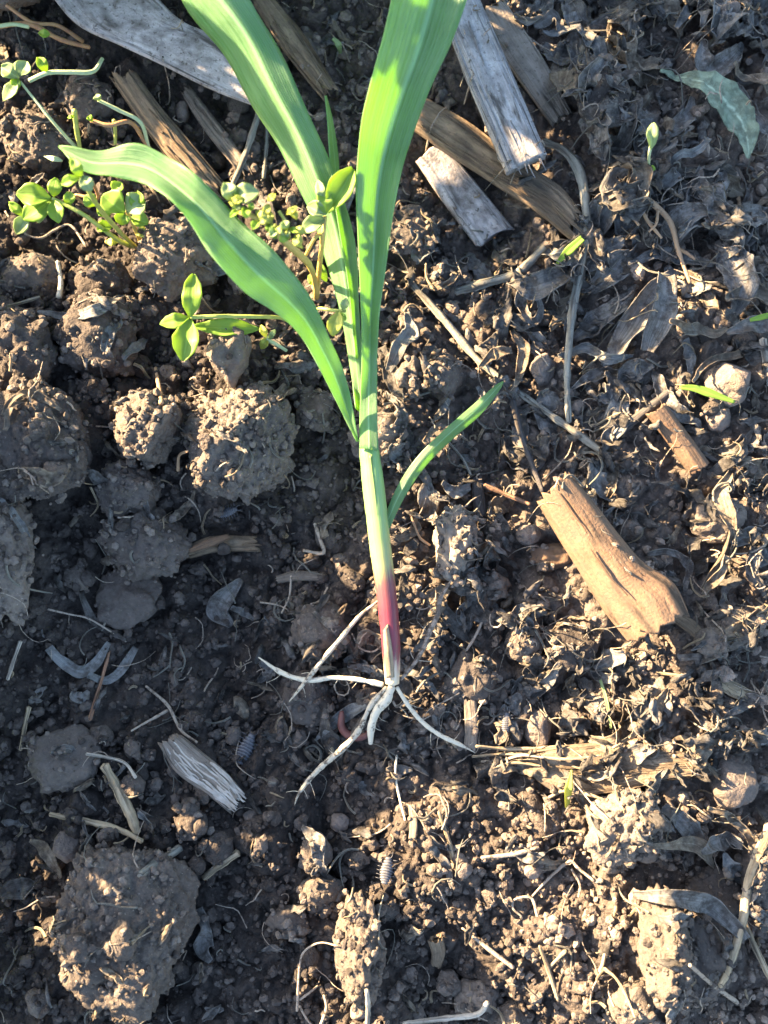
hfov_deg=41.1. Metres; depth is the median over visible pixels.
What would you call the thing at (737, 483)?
dead leaf
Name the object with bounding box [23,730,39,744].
soil lump
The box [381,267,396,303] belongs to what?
dead leaf
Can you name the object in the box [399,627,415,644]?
dead leaf
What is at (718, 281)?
dead leaf
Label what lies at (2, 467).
soil lump
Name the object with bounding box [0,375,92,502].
soil clod
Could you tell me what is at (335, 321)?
bud sprig
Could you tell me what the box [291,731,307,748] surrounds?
soil lump
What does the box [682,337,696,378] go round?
dead leaf
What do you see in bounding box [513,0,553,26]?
dead leaf
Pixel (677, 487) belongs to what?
dead leaf
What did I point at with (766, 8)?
dead leaf
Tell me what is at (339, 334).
dead leaf
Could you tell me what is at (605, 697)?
grass blade
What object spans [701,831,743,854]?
dead leaf
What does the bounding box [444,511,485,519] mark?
rootlet
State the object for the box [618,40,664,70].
dead leaf
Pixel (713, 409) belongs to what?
soil lump
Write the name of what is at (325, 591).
rootlet
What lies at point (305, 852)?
soil clod
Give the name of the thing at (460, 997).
soil clod
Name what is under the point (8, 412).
dead leaf
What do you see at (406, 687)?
dead leaf
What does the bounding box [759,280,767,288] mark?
dead leaf
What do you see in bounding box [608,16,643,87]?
dead leaf
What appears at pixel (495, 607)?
dead leaf
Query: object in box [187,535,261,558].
rotten wood flake
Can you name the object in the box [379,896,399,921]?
soil lump
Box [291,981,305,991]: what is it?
soil lump
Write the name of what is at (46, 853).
dead leaf
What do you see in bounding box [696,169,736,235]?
dead leaf
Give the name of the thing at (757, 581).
dead leaf
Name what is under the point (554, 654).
dead leaf
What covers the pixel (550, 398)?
dead leaf
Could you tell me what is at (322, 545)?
twig
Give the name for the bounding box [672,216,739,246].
dead leaf
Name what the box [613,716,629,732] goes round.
dead leaf
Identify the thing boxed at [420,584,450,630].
dead leaf
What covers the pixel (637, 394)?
dead leaf
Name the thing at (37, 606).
soil lump
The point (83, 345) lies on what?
soil clod
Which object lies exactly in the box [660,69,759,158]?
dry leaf
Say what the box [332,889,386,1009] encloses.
soil clod
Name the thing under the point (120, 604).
soil clod
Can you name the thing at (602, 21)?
dead leaf
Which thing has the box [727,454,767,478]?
dead leaf
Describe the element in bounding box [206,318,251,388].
soil clod
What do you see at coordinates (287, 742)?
dead leaf
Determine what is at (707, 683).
dead leaf
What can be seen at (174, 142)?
fibrous stalk
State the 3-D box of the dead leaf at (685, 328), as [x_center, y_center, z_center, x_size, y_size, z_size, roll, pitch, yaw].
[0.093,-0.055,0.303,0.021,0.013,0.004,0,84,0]
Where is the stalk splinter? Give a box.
[181,84,251,175]
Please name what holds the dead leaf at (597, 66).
on the soil clod at (599, 90)
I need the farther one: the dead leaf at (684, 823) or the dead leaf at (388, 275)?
the dead leaf at (388, 275)
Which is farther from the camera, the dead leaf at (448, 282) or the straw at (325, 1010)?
the dead leaf at (448, 282)
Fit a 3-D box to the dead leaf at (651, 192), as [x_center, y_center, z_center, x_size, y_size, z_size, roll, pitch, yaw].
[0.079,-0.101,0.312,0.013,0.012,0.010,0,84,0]
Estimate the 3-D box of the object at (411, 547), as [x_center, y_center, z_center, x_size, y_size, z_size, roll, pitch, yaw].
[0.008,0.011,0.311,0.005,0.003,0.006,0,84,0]
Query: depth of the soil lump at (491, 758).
0.31 m
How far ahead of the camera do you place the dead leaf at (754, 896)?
0.29 m
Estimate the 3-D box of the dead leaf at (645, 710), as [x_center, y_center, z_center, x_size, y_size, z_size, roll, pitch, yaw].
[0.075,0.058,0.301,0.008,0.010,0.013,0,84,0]
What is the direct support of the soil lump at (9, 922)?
on the ground
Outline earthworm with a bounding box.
[337,711,367,740]
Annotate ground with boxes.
[0,0,767,1023]
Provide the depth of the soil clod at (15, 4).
0.32 m
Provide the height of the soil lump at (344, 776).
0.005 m
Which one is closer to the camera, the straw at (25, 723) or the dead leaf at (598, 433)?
the straw at (25, 723)
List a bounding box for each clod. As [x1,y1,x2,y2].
[0,0,40,15]
[0,252,62,298]
[0,305,59,390]
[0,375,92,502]
[0,499,34,626]
[2,108,71,173]
[27,724,101,793]
[51,288,139,378]
[52,843,200,1023]
[65,79,114,126]
[74,259,132,300]
[95,459,161,518]
[95,569,163,629]
[96,506,191,581]
[113,389,183,469]
[132,218,216,302]
[174,810,207,840]
[181,382,297,505]
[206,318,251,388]
[265,904,309,938]
[281,669,331,725]
[290,603,352,661]
[294,390,333,432]
[298,831,332,875]
[298,873,345,913]
[302,28,323,61]
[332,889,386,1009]
[347,411,407,468]
[390,204,439,254]
[394,355,421,398]
[420,352,463,400]
[424,257,472,297]
[432,504,479,581]
[443,650,496,705]
[454,978,501,1018]
[483,570,511,601]
[487,998,534,1023]
[504,618,542,664]
[530,543,571,571]
[542,617,602,670]
[576,65,631,129]
[584,787,664,866]
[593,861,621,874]
[607,980,656,1023]
[637,882,694,1009]
[684,864,741,922]
[686,497,746,543]
[687,918,731,1006]
[693,626,728,656]
[700,237,759,314]
[703,0,742,39]
[703,606,766,651]
[740,831,767,919]
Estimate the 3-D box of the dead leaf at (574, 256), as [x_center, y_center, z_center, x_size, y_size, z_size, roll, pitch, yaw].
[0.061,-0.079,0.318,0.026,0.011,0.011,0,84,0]
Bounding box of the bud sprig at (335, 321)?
[317,298,348,335]
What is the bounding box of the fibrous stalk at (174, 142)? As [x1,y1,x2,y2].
[109,69,223,199]
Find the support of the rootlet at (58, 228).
on the ground
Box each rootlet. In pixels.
[4,210,86,246]
[48,608,125,641]
[56,260,63,298]
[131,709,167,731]
[145,685,197,742]
[154,367,163,404]
[176,450,188,471]
[281,576,291,613]
[310,587,327,604]
[352,633,380,651]
[394,755,405,820]
[409,515,430,545]
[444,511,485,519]
[462,927,513,968]
[466,607,493,650]
[481,846,539,858]
[511,895,538,916]
[532,859,594,896]
[571,869,580,897]
[598,905,639,1023]
[602,966,635,1017]
[688,963,738,1004]
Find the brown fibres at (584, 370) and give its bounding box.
[0,0,767,1023]
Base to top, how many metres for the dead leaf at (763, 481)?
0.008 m
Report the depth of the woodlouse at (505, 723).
0.31 m
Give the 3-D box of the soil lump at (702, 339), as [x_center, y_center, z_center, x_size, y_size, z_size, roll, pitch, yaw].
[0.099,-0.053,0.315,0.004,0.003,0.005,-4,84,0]
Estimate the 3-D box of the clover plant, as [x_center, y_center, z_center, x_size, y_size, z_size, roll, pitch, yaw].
[-0.091,-0.093,0.291,0.042,0.064,0.021,14,84,1]
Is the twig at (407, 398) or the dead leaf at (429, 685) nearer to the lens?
the dead leaf at (429, 685)
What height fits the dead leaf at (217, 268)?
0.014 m
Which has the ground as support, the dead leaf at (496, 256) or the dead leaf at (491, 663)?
the dead leaf at (496, 256)
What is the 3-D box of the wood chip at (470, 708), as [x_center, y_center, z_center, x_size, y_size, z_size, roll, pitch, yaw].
[0.026,0.063,0.306,0.004,0.004,0.017,0,84,0]
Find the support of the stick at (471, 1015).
on the ground
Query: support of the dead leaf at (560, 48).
on the dead leaf at (560, 75)
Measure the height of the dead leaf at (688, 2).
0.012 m
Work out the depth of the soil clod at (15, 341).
0.30 m
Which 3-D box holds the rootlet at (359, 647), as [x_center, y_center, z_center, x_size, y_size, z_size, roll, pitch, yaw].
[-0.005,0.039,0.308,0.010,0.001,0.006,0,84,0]
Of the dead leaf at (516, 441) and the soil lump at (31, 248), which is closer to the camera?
the dead leaf at (516, 441)
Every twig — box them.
[296,942,338,1011]
[299,985,317,1000]
[299,1005,311,1023]
[303,523,325,554]
[383,391,430,405]
[407,281,607,452]
[438,812,454,861]
[449,442,471,474]
[538,945,559,1000]
[549,949,567,967]
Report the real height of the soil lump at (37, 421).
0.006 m
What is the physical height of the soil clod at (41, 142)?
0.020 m
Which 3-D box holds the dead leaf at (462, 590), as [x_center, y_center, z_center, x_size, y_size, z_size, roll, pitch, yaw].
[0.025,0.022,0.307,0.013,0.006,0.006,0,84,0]
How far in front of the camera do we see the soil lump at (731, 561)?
0.31 m
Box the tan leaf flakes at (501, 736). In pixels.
[23,0,767,1020]
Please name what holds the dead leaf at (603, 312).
on the ground
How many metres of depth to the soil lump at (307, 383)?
0.32 m
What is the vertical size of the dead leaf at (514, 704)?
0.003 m
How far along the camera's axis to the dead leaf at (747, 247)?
0.31 m
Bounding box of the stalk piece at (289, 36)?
[253,0,337,101]
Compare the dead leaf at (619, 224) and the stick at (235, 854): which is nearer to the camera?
the stick at (235, 854)
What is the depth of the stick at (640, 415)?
0.31 m
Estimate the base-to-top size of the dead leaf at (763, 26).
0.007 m
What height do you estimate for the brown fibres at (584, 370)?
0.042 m
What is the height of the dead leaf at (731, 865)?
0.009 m
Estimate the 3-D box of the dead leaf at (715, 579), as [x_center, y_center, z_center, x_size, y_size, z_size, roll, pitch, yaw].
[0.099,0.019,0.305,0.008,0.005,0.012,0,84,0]
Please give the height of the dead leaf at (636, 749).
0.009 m
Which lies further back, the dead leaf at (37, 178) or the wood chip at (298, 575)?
the dead leaf at (37, 178)
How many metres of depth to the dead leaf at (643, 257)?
0.32 m
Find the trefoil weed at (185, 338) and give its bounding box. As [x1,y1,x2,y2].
[160,273,284,360]
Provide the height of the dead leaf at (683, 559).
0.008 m
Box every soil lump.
[0,245,9,258]
[0,295,15,310]
[0,461,6,474]
[0,715,5,727]
[0,735,12,760]
[0,792,7,806]
[0,909,14,930]
[9,967,24,989]
[10,560,21,570]
[13,227,31,244]
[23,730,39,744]
[25,596,46,620]
[25,987,48,1018]
[26,246,35,252]
[26,417,49,441]
[26,772,39,787]
[36,485,44,491]
[38,887,52,906]
[43,460,69,478]
[47,997,57,1014]
[60,75,70,89]
[61,932,88,964]
[63,566,88,590]
[69,65,96,81]
[77,171,95,183]
[77,376,108,401]
[85,837,94,849]
[89,125,100,136]
[90,725,113,744]
[101,446,112,457]
[102,519,116,533]
[110,919,136,961]
[117,128,125,139]
[121,772,145,797]
[126,297,140,312]
[135,353,150,378]
[141,749,155,761]
[153,367,165,381]
[159,192,170,201]
[161,386,166,394]
[175,392,190,405]
[180,797,199,816]
[183,710,203,729]
[192,368,207,386]
[193,786,210,799]
[195,301,211,314]
[205,830,233,864]
[227,97,248,113]
[228,276,242,294]
[231,613,241,623]
[238,770,246,781]
[269,810,281,826]
[275,369,294,383]
[276,42,289,61]
[276,323,280,333]
[282,688,299,706]
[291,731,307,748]
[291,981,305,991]
[294,762,309,775]
[301,378,319,387]
[301,553,323,568]
[302,944,319,969]
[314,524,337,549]
[326,285,337,303]
[326,411,340,434]
[335,764,356,785]
[337,566,365,591]
[348,635,365,654]
[351,467,360,481]
[355,525,369,551]
[356,687,375,704]
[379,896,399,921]
[387,508,403,524]
[389,333,398,344]
[389,523,407,546]
[398,187,410,203]
[416,380,422,388]
[424,958,434,974]
[436,968,461,996]
[441,629,451,641]
[481,887,497,902]
[483,624,505,637]
[484,519,507,540]
[484,756,494,777]
[505,284,516,297]
[514,470,528,479]
[533,308,552,325]
[563,839,575,853]
[579,589,591,601]
[580,370,602,387]
[595,912,624,941]
[625,541,638,551]
[646,653,666,678]
[670,668,693,695]
[692,943,699,957]
[695,104,705,121]
[697,335,711,344]
[701,398,724,415]
[707,994,726,1017]
[711,50,721,55]
[711,557,733,575]
[729,373,746,394]
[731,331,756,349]
[751,331,766,341]
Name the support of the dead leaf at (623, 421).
on the ground
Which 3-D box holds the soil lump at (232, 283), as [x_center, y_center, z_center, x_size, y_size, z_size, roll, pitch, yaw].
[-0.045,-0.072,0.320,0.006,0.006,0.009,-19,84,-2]
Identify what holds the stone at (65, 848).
on the ground
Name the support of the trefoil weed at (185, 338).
on the ground
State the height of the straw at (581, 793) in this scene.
0.010 m
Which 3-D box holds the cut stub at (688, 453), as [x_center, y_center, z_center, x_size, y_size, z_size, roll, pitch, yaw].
[0.089,-0.022,0.310,0.007,0.010,0.024,-38,85,-4]
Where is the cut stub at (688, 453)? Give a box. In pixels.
[646,403,709,475]
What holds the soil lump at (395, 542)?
on the ground
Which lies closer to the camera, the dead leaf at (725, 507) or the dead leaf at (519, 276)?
the dead leaf at (725, 507)
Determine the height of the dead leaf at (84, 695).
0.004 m
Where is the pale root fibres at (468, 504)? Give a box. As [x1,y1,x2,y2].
[0,0,767,1023]
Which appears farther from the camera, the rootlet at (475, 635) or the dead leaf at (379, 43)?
the dead leaf at (379, 43)
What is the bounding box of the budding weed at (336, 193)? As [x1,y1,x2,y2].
[221,166,355,299]
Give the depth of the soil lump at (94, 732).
0.31 m
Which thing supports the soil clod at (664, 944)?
on the ground
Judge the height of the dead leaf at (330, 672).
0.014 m
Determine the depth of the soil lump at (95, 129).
0.33 m
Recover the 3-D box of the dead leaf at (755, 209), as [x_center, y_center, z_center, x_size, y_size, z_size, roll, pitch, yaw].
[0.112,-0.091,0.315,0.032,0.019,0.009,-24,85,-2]
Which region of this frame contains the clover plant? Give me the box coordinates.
[8,158,148,249]
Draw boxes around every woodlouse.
[219,503,239,519]
[231,729,258,764]
[376,852,395,883]
[500,709,512,732]
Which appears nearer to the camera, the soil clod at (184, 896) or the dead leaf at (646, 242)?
the soil clod at (184, 896)
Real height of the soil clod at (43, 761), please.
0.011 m
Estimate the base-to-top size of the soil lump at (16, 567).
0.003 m
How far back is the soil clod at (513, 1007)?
0.30 m
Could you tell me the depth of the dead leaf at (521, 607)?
0.31 m
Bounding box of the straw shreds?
[0,0,767,1023]
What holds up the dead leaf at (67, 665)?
on the ground
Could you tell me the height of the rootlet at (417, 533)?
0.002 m
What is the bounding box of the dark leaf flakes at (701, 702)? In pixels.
[7,0,767,1022]
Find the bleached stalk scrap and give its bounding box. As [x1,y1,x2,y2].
[158,733,245,814]
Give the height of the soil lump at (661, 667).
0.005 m
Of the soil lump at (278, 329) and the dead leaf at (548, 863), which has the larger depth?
the soil lump at (278, 329)
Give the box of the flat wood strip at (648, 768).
[522,738,720,794]
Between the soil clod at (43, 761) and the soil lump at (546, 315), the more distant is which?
the soil lump at (546, 315)
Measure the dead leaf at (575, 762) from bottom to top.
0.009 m
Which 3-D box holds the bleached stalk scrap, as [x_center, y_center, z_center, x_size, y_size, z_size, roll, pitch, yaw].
[-0.055,0.078,0.307,0.032,0.008,0.009,38,85,4]
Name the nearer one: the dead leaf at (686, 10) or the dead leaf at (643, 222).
the dead leaf at (643, 222)
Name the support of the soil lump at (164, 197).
on the ground
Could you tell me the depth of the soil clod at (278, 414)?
0.30 m
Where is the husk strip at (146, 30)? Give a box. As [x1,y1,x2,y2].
[55,0,250,104]
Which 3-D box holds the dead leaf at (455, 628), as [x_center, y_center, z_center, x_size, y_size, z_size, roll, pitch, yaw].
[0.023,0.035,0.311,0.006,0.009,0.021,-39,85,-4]
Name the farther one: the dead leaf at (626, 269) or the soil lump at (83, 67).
the soil lump at (83, 67)
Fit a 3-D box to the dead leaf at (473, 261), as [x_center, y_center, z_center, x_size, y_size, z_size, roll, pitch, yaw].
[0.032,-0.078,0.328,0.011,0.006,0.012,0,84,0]
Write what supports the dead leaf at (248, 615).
on the ground
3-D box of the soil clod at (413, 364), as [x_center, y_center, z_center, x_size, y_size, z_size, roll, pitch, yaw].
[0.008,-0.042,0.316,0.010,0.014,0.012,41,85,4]
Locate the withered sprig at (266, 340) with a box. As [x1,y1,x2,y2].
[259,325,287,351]
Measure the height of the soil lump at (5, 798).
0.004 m
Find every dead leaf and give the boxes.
[0,40,9,64]
[0,497,36,548]
[0,876,34,899]
[1,389,61,415]
[3,398,26,430]
[21,467,69,487]
[28,686,46,704]
[29,839,61,878]
[30,172,46,222]
[37,294,124,319]
[45,641,110,677]
[51,744,75,753]
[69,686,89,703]
[79,591,125,640]
[81,292,140,320]
[87,646,138,684]
[100,320,122,364]
[121,338,147,360]
[158,490,194,523]
[193,907,213,963]
[195,261,225,276]
[206,578,242,627]
[230,605,254,620]
[240,191,277,239]
[253,609,300,641]
[274,375,301,400]
[275,358,317,373]
[283,720,305,769]
[296,340,342,361]
[299,642,341,661]
[301,825,327,877]
[302,6,359,46]
[313,611,363,652]
[315,699,371,739]
[319,703,342,771]
[320,33,345,48]
[320,648,341,675]
[326,305,343,344]
[336,668,360,685]
[343,366,349,373]
[343,654,368,667]
[345,183,355,210]
[347,638,358,659]
[347,663,384,679]
[350,392,356,415]
[355,629,381,651]
[372,671,413,702]
[375,36,382,49]
[378,344,404,407]
[379,283,390,328]
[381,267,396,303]
[382,8,388,28]
[383,0,389,8]
[384,279,397,296]
[385,312,419,371]
[385,391,407,449]
[386,731,443,753]
[388,442,415,466]
[389,406,413,457]
[389,455,411,475]
[390,510,421,541]
[397,561,409,609]
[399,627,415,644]
[400,659,440,701]
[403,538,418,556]
[404,436,422,449]
[408,224,435,280]
[411,241,440,264]
[412,618,447,651]
[414,265,463,290]
[417,286,455,313]
[417,480,443,527]
[419,470,431,490]
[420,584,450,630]
[421,835,452,888]
[422,418,452,443]
[423,367,438,390]
[424,219,454,259]
[426,831,469,850]
[430,397,450,422]
[434,601,482,649]
[441,480,471,498]
[448,579,488,595]
[454,332,498,363]
[456,589,483,632]
[460,596,495,621]
[461,534,497,560]
[461,563,486,581]
[466,251,492,280]
[472,654,496,670]
[472,757,492,779]
[476,386,484,396]
[478,346,512,367]
[482,546,500,572]
[483,288,511,327]
[487,496,509,515]
[487,599,513,628]
[488,755,510,792]
[489,378,520,406]
[491,239,523,266]
[491,375,522,411]
[495,309,531,331]
[496,298,512,366]
[497,704,511,720]
[498,434,544,473]
[501,474,515,505]
[502,425,550,468]
[502,759,549,776]
[503,602,541,624]
[504,692,521,715]
[505,836,544,863]
[506,266,570,300]
[510,329,529,386]
[510,400,542,459]
[511,259,526,282]
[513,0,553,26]
[513,610,546,630]
[513,614,536,635]
[514,281,543,326]
[522,653,555,690]
[523,844,564,870]
[524,661,560,713]
[534,9,564,31]
[534,390,563,445]
[536,235,624,271]
[537,594,570,601]
[540,40,573,65]
[543,23,607,55]
[546,645,565,660]
[549,17,598,99]
[549,246,590,289]
[549,276,586,331]
[551,239,591,276]
[557,709,578,735]
[558,9,592,20]
[558,342,633,364]
[560,0,596,73]
[560,769,585,809]
[562,698,578,711]
[563,717,591,739]
[565,673,581,697]
[567,51,612,70]
[571,367,635,389]
[571,760,617,791]
[572,215,605,266]
[573,288,635,342]
[577,56,611,125]
[577,184,648,237]
[577,412,602,455]
[577,475,596,503]
[578,80,642,127]
[578,88,609,160]
[578,188,621,253]
[578,406,628,431]
[578,677,611,727]
[580,243,637,294]
[580,754,607,781]
[583,1,597,14]
[583,257,647,296]
[586,457,614,501]
[587,131,645,154]
[588,702,631,753]
[589,184,618,235]
[589,698,598,730]
[590,48,627,70]
[590,669,620,683]
[591,11,644,38]
[592,370,623,403]
[593,649,625,672]
[594,188,638,246]
[597,0,642,44]
[598,179,653,211]
[599,166,631,211]
[600,391,629,445]
[600,425,614,465]
[601,102,637,167]
[601,270,670,367]
[604,161,618,186]
[604,463,619,500]
[605,35,628,52]
[606,2,642,75]
[606,156,653,207]
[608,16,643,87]
[608,662,633,677]
[612,107,658,169]
[612,370,651,384]
[612,743,655,766]
[613,381,647,404]
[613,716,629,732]
[615,0,684,37]
[617,358,653,398]
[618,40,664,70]
[623,134,671,181]
[623,668,644,713]
[626,173,660,197]
[626,768,667,804]
[627,688,653,731]
[628,246,714,266]
[629,665,672,717]
[629,725,654,748]
[629,834,685,860]
[631,889,749,943]
[632,55,666,75]
[635,110,655,134]
[640,226,675,255]
[640,713,663,730]
[641,55,663,87]
[641,271,677,352]
[645,189,674,225]
[647,548,693,591]
[650,369,708,431]
[650,687,669,726]
[651,481,716,509]
[652,836,714,868]
[653,910,691,925]
[655,165,681,189]
[659,201,710,262]
[661,804,707,841]
[664,264,711,298]
[665,96,695,136]
[667,197,679,212]
[668,163,736,182]
[669,164,704,252]
[669,318,727,337]
[671,137,711,166]
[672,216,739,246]
[673,735,696,760]
[674,5,692,28]
[674,180,725,212]
[677,653,719,665]
[678,266,724,317]
[679,0,735,10]
[679,489,708,519]
[680,473,696,503]
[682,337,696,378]
[682,702,724,751]
[684,168,745,198]
[685,732,702,763]
[686,726,744,761]
[688,745,713,774]
[692,350,742,382]
[693,179,702,202]
[694,38,743,76]
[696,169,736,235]
[696,179,729,229]
[696,428,753,488]
[697,0,710,27]
[699,971,720,999]
[700,470,737,590]
[700,666,719,694]
[701,0,732,37]
[701,554,729,595]
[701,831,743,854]
[704,201,767,227]
[705,170,727,231]
[706,15,735,38]
[707,806,754,854]
[708,225,746,248]
[708,262,767,289]
[709,661,723,723]
[713,0,752,40]
[713,19,736,39]
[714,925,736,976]
[714,960,742,981]
[715,434,759,454]
[716,726,736,750]
[719,586,734,617]
[721,693,764,723]
[722,181,753,260]
[722,602,767,637]
[722,852,741,883]
[723,240,749,252]
[725,285,767,304]
[726,315,767,335]
[727,3,753,33]
[727,202,758,255]
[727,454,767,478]
[729,645,752,657]
[731,466,751,487]
[731,526,767,550]
[733,61,767,84]
[733,339,761,366]
[736,25,767,68]
[737,82,767,134]
[742,620,767,639]
[743,474,767,495]
[745,542,767,598]
[745,724,767,745]
[747,239,759,246]
[747,549,767,567]
[748,845,767,892]
[749,889,767,923]
[751,81,767,94]
[752,4,767,34]
[753,0,767,16]
[753,11,764,42]
[757,192,767,205]
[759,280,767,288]
[762,361,767,382]
[762,432,767,465]
[764,0,767,11]
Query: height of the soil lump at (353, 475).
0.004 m
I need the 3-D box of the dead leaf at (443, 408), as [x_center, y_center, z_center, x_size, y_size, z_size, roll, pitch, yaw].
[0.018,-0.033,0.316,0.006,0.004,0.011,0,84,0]
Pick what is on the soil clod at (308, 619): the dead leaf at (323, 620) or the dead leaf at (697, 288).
the dead leaf at (323, 620)
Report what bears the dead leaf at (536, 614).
on the ground
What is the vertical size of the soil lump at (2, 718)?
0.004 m
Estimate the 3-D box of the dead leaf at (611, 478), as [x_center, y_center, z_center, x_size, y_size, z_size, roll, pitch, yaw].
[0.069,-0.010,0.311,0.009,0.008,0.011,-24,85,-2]
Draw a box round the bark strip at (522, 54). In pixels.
[485,0,572,127]
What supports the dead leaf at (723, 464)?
on the ground
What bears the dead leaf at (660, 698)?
on the ground
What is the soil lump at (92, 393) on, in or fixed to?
on the ground
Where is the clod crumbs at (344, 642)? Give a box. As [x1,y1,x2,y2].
[0,0,767,1023]
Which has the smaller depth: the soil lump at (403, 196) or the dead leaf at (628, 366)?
the dead leaf at (628, 366)
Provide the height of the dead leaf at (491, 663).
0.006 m
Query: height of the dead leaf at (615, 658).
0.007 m
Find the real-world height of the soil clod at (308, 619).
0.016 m
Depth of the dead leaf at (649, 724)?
0.30 m
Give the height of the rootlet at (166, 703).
0.005 m
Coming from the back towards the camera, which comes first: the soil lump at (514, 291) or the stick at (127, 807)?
the soil lump at (514, 291)
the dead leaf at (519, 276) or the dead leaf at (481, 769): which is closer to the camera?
the dead leaf at (481, 769)
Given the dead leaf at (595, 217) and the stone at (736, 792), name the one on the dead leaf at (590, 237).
the dead leaf at (595, 217)
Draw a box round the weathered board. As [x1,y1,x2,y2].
[452,0,546,177]
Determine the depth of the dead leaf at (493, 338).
0.32 m
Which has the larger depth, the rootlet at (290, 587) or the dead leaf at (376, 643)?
the rootlet at (290, 587)
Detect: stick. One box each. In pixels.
[0,296,39,309]
[88,652,109,720]
[100,763,140,834]
[137,844,182,877]
[201,849,239,879]
[402,1000,489,1023]
[455,243,546,294]
[484,483,530,505]
[509,399,544,491]
[595,387,673,444]
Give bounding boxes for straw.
[6,640,21,679]
[9,353,11,371]
[19,706,30,750]
[49,812,143,843]
[86,752,136,778]
[231,112,259,184]
[262,127,267,178]
[320,995,327,1023]
[365,989,370,1023]
[472,752,601,760]
[475,745,555,750]
[481,754,543,762]
[493,761,540,768]
[548,789,603,798]
[759,337,767,385]
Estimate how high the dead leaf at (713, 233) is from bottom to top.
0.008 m
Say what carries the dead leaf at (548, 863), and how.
on the ground
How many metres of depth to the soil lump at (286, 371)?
0.32 m
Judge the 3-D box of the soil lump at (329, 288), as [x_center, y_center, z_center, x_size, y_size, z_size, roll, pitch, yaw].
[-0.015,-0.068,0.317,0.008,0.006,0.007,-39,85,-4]
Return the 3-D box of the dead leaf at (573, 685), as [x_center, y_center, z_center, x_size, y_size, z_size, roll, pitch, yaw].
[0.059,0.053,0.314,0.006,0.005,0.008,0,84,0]
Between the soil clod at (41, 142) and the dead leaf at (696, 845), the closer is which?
the dead leaf at (696, 845)
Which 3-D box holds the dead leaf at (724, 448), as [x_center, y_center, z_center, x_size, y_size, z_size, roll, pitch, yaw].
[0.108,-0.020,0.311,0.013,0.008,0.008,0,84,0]
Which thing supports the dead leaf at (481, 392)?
on the ground
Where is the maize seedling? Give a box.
[59,0,503,804]
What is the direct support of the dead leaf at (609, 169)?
on the ground
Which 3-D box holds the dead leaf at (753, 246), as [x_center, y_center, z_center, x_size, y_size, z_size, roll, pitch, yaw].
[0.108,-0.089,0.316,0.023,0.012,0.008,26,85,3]
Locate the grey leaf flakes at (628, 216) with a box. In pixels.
[0,0,767,1023]
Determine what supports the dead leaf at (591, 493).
on the ground
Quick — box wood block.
[416,146,513,246]
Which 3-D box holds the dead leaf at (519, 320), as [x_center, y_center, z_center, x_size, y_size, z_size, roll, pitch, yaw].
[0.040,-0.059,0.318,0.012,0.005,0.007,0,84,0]
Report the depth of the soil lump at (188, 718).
0.31 m
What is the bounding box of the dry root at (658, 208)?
[634,196,695,283]
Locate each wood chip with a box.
[189,534,228,552]
[275,571,318,583]
[408,804,417,840]
[428,932,445,968]
[463,699,477,751]
[472,474,486,517]
[675,617,701,637]
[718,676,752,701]
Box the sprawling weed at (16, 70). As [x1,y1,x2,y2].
[0,3,149,161]
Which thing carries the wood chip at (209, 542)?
on the rotten wood flake at (239, 543)
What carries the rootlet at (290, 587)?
on the ground
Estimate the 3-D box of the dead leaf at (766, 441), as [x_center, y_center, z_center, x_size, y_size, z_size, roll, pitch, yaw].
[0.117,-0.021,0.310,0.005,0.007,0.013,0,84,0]
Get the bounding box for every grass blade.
[332,37,341,53]
[556,235,584,263]
[564,770,572,807]
[599,679,611,727]
[679,385,734,402]
[750,313,767,321]
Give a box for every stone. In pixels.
[52,831,79,862]
[176,101,188,121]
[330,813,348,831]
[350,1006,365,1019]
[457,862,472,878]
[516,525,540,545]
[524,710,551,746]
[529,353,554,385]
[703,362,750,407]
[703,406,730,432]
[708,757,758,809]
[723,1,740,12]
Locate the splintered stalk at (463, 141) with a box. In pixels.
[414,98,588,246]
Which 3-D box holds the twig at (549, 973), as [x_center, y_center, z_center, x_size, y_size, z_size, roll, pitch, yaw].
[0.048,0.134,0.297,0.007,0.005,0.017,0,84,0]
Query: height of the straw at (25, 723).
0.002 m
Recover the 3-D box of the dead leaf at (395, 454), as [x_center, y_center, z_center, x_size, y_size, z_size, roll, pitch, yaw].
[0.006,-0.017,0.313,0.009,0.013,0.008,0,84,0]
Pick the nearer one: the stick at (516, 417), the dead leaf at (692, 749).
the dead leaf at (692, 749)
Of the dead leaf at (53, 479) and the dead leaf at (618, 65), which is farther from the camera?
the dead leaf at (618, 65)
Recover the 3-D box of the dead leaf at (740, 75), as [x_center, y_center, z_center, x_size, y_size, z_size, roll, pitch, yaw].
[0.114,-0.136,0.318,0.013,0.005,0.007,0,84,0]
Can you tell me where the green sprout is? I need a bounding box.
[646,122,658,170]
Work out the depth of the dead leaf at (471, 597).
0.31 m
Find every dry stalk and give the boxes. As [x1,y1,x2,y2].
[542,138,590,422]
[718,822,767,987]
[746,922,767,978]
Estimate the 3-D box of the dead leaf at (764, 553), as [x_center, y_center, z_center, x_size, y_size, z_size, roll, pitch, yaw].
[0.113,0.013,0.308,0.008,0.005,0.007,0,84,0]
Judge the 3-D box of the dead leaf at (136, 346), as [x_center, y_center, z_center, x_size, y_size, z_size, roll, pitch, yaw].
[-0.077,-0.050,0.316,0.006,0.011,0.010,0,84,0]
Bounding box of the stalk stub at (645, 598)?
[537,472,689,641]
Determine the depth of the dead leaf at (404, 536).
0.31 m
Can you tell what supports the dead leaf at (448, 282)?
on the ground

